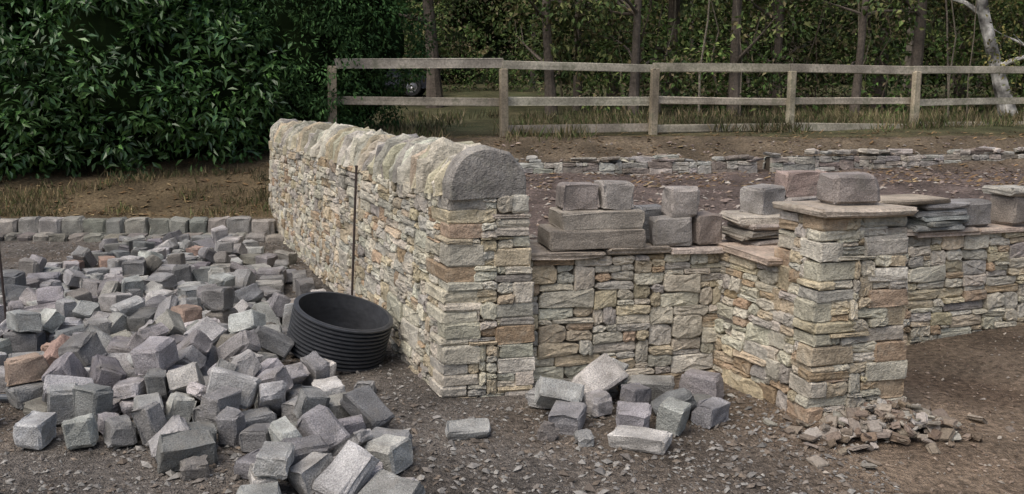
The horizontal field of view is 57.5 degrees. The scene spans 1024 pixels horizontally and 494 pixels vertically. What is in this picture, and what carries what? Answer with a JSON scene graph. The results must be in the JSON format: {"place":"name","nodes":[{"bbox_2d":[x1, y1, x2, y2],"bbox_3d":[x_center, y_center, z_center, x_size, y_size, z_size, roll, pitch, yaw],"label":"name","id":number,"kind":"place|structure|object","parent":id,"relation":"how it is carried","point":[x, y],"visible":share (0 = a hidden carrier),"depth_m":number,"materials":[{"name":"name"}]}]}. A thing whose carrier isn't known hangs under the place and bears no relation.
{"place":"outdoors","nodes":[
{"label":"outdoors","id":0,"kind":"place"},
{"bbox_2d":[0,83,1023,493],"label":"ground","id":1,"kind":"structure","parent":0,"point":[962,473],"depth_m":4.63,"materials":[{"name":"soil"}]},
{"bbox_2d":[0,250,6,318],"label":"steel line pin","id":2,"kind":"object","parent":1,"relation":"on","point":[3,290],"visible":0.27,"depth_m":6.43,"materials":[{"name":"grey metal"}]},
{"bbox_2d":[0,394,7,400],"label":"plastic conduit","id":3,"kind":"object","parent":1,"relation":"on","point":[3,397],"depth_m":4.89,"materials":[{"name":"grey plastic"}]},
{"bbox_2d":[0,164,271,217],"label":"bank grass","id":4,"kind":"structure","parent":1,"relation":"on","point":[33,210],"depth_m":11.80,"materials":[{"name":"brown plant"}]},
{"bbox_2d":[0,216,283,242],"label":"sett kerb","id":5,"kind":"structure","parent":1,"relation":"on","point":[65,229],"depth_m":10.63,"materials":[{"name":"stone"}]},
{"bbox_2d":[0,0,318,180],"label":"laurel bush","id":6,"kind":"object","parent":1,"relation":"on","point":[126,84],"visible":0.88,"depth_m":12.87,"materials":[{"name":"green plant"}]},
{"bbox_2d":[0,225,490,493],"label":"granite sett pile","id":7,"kind":"object","parent":1,"relation":"on","point":[135,337],"visible":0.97,"depth_m":4.83,"materials":[{"name":"grey stone"}]},
{"bbox_2d":[218,0,441,153],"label":"yew tree","id":8,"kind":"object","parent":1,"relation":"on","point":[321,35],"visible":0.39,"depth_m":14.16,"materials":[{"name":"green plant"}]},
{"bbox_2d":[287,291,392,371],"bbox_3d":[-1.045,0.508,5.658,0.604,0.270,0.604,15,15,-2],"label":"corrugated pipe offcut","id":9,"kind":"object","parent":1,"relation":"on","point":[347,332],"visible":0.98,"depth_m":5.50,"materials":[{"name":"black plastic"}]},
{"bbox_2d":[351,165,357,294],"bbox_3d":[-1.132,0.031,6.667,0.103,1.223,0.025,-6,11,-34],"label":"steel line pin","id":10,"kind":"object","parent":1,"relation":"on","point":[354,228],"visible":0.83,"depth_m":6.64,"materials":[{"name":"black metal"}]},
{"bbox_2d":[269,141,534,397],"bbox_3d":[-1.432,-0.226,8.235,0.592,1.152,7.195,-4,10,-21],"label":"walling","id":11,"kind":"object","parent":1,"relation":"on","point":[429,264],"visible":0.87,"depth_m":5.24,"materials":[{"name":"stone"}]},
{"bbox_2d":[269,118,525,199],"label":"cope stones","id":12,"kind":"object","parent":11,"relation":"on","point":[449,169],"visible":0.99,"depth_m":5.67,"materials":[{"name":"stone"}]},
{"bbox_2d":[346,175,523,395],"bbox_3d":[-1.435,-0.272,8.223,0.507,1.225,7.112,-4,10,-21],"label":"hearting","id":13,"kind":"object","parent":11,"relation":"in","point":[498,294],"visible":0.12,"depth_m":5.03,"materials":[{"name":"grey stone"}]},
{"bbox_2d":[384,68,425,95],"bbox_3d":[-4.500,-5.665,30.487,4.200,1.475,1.800,0,9,0],"label":"parked car","id":14,"kind":"object","parent":1,"relation":"on","point":[420,89],"visible":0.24,"depth_m":29.71,"materials":[{"name":"paint"}]},
{"bbox_2d":[392,0,475,107],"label":"woodland tree","id":15,"kind":"object","parent":1,"relation":"on","point":[433,85],"visible":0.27,"depth_m":24.00,"materials":[{"name":"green plant"}]},
{"bbox_2d":[0,241,902,493],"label":"gravel","id":16,"kind":"structure","parent":1,"relation":"on","point":[420,420],"depth_m":4.17,"materials":[{"name":"grey gravel"}]},
{"bbox_2d":[3,129,1023,216],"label":"leaf litter","id":17,"kind":"object","parent":1,"relation":"on","point":[936,180],"visible":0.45,"depth_m":12.39,"materials":[{"name":"plant"}]},
{"bbox_2d":[494,0,572,114],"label":"woodland tree","id":18,"kind":"object","parent":1,"relation":"on","point":[549,82],"visible":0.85,"depth_m":20.90,"materials":[{"name":"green plant"}]},
{"bbox_2d":[508,0,641,96],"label":"woodland tree","id":19,"kind":"object","parent":1,"relation":"on","point":[558,44],"visible":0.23,"depth_m":26.22,"materials":[{"name":"green plant"}]},
{"bbox_2d":[482,0,718,110],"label":"woodland tree","id":20,"kind":"object","parent":1,"relation":"on","point":[577,22],"visible":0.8,"depth_m":21.12,"materials":[{"name":"green plant"}]},
{"bbox_2d":[504,0,748,104],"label":"woodland tree","id":21,"kind":"object","parent":1,"relation":"on","point":[672,10],"visible":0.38,"depth_m":24.07,"materials":[{"name":"green plant"}]},
{"bbox_2d":[525,353,730,454],"bbox_3d":[0.569,0.734,4.715,1.043,0.250,1.030,3,10,16],"label":"granite sett pile","id":22,"kind":"object","parent":1,"relation":"on","point":[590,389],"visible":1,"depth_m":4.64,"materials":[{"name":"grey stone"}]},
{"bbox_2d":[583,0,715,116],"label":"woodland tree","id":23,"kind":"object","parent":1,"relation":"on","point":[635,58],"visible":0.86,"depth_m":19.95,"materials":[{"name":"green plant"}]},
{"bbox_2d":[327,58,1023,136],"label":"post and rail fence","id":24,"kind":"object","parent":1,"relation":"on","point":[504,101],"visible":0.8,"depth_m":15.64,"materials":[{"name":"brown wood"}]},
{"bbox_2d":[395,0,1023,116],"bbox_3d":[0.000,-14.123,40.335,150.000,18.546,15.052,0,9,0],"label":"distant woodland","id":25,"kind":"object","parent":1,"relation":"on","point":[484,28],"visible":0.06,"depth_m":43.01,"materials":[{"name":"green plant"}]},
{"bbox_2d":[683,0,853,108],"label":"woodland tree","id":26,"kind":"object","parent":1,"relation":"on","point":[778,46],"visible":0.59,"depth_m":23.15,"materials":[{"name":"green plant"}]},
{"bbox_2d":[515,146,1023,175],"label":"walling","id":27,"kind":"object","parent":1,"relation":"on","point":[664,163],"visible":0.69,"depth_m":12.98,"materials":[{"name":"stone"}]},
{"bbox_2d":[723,0,818,115],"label":"woodland tree","id":28,"kind":"object","parent":1,"relation":"on","point":[736,56],"visible":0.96,"depth_m":20.16,"materials":[{"name":"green plant"}]},
{"bbox_2d":[530,154,1017,173],"bbox_3d":[5.392,-1.187,13.485,13.355,0.260,0.451,-2,9,-10],"label":"hearting","id":29,"kind":"object","parent":1,"relation":"on","point":[767,163],"visible":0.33,"depth_m":13.06,"materials":[{"name":"grey stone"}]},
{"bbox_2d":[530,232,1023,399],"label":"walling","id":30,"kind":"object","parent":1,"relation":"on","point":[738,362],"visible":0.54,"depth_m":5.32,"materials":[{"name":"stone"}]},
{"bbox_2d":[527,200,1023,265],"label":"capping flags","id":31,"kind":"object","parent":30,"relation":"on","point":[764,255],"visible":0.31,"depth_m":5.12,"materials":[{"name":"stone"}]},
{"bbox_2d":[537,169,1023,250],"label":"loose building stones","id":32,"kind":"object","parent":31,"relation":"on","point":[602,214],"visible":0.84,"depth_m":5.29,"materials":[{"name":"stone"}]},
{"bbox_2d":[532,226,1023,400],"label":"hearting","id":33,"kind":"object","parent":1,"relation":"on","point":[614,307],"visible":0.14,"depth_m":5.27,"materials":[{"name":"grey stone"}]},
{"bbox_2d":[690,0,873,97],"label":"woodland tree","id":34,"kind":"object","parent":1,"relation":"on","point":[803,7],"visible":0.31,"depth_m":27.98,"materials":[{"name":"green plant"}]},
{"bbox_2d":[555,0,1023,118],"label":"saplings","id":35,"kind":"object","parent":1,"relation":"on","point":[947,87],"visible":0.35,"depth_m":21.23,"materials":[{"name":"brown plant"}]},
{"bbox_2d":[756,210,908,422],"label":"pier","id":36,"kind":"structure","parent":1,"relation":"on","point":[830,376],"depth_m":4.66,"materials":[{"name":"stone"}]},
{"bbox_2d":[807,0,931,116],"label":"woodland tree","id":37,"kind":"object","parent":1,"relation":"on","point":[867,6],"visible":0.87,"depth_m":20.02,"materials":[{"name":"green plant"}]},
{"bbox_2d":[727,331,1023,493],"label":"gravel","id":38,"kind":"structure","parent":1,"relation":"on","point":[934,458],"depth_m":4.37,"materials":[{"name":"brown gravel"}]},
{"bbox_2d":[762,396,1014,467],"bbox_3d":[1.841,0.831,4.426,1.188,0.187,0.668,-2,9,-13],"label":"stone rubble heap","id":39,"kind":"object","parent":1,"relation":"on","point":[901,420],"visible":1,"depth_m":4.40,"materials":[{"name":"beige stone"}]},
{"bbox_2d":[832,0,965,107],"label":"woodland tree","id":40,"kind":"object","parent":1,"relation":"on","point":[882,78],"visible":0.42,"depth_m":23.13,"materials":[{"name":"green plant"}]},
{"bbox_2d":[888,0,926,112],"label":"woodland tree","id":41,"kind":"object","parent":1,"relation":"on","point":[918,48],"visible":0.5,"depth_m":20.67,"materials":[{"name":"brown plant"}]},
{"bbox_2d":[927,0,1023,115],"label":"birch tree","id":42,"kind":"object","parent":1,"relation":"on","point":[988,32],"visible":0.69,"depth_m":20.37,"materials":[{"name":"white plant"}]},
{"bbox_2d":[928,0,1023,97],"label":"woodland tree","id":43,"kind":"object","parent":1,"relation":"on","point":[956,12],"visible":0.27,"depth_m":25.25,"materials":[{"name":"green plant"}]},
{"bbox_2d":[951,0,1023,96],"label":"birch tree","id":44,"kind":"object","parent":1,"relation":"on","point":[1018,40],"visible":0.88,"depth_m":19.68,"materials":[{"name":"green plant"}]},
{"bbox_2d":[958,0,1023,94],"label":"woodland tree","id":45,"kind":"object","parent":1,"relation":"on","point":[1008,23],"visible":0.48,"depth_m":23.40,"materials":[{"name":"green plant"}]},
{"bbox_2d":[354,104,1023,142],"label":"dry grass","id":46,"kind":"structure","parent":0,"point":[956,114],"depth_m":17.77,"materials":[{"name":"brown plant"}]},
{"bbox_2d":[427,135,1023,242],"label":"terrace soil","id":47,"kind":"structure","parent":0,"point":[566,153],"depth_m":13.80,"materials":[{"name":"brown soil"}]},
{"bbox_2d":[485,140,1023,239],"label":"terrace stones","id":48,"kind":"object","parent":47,"relation":"on","point":[659,199],"visible":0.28,"depth_m":11.53,"materials":[{"name":"grey stone"}]}
]}

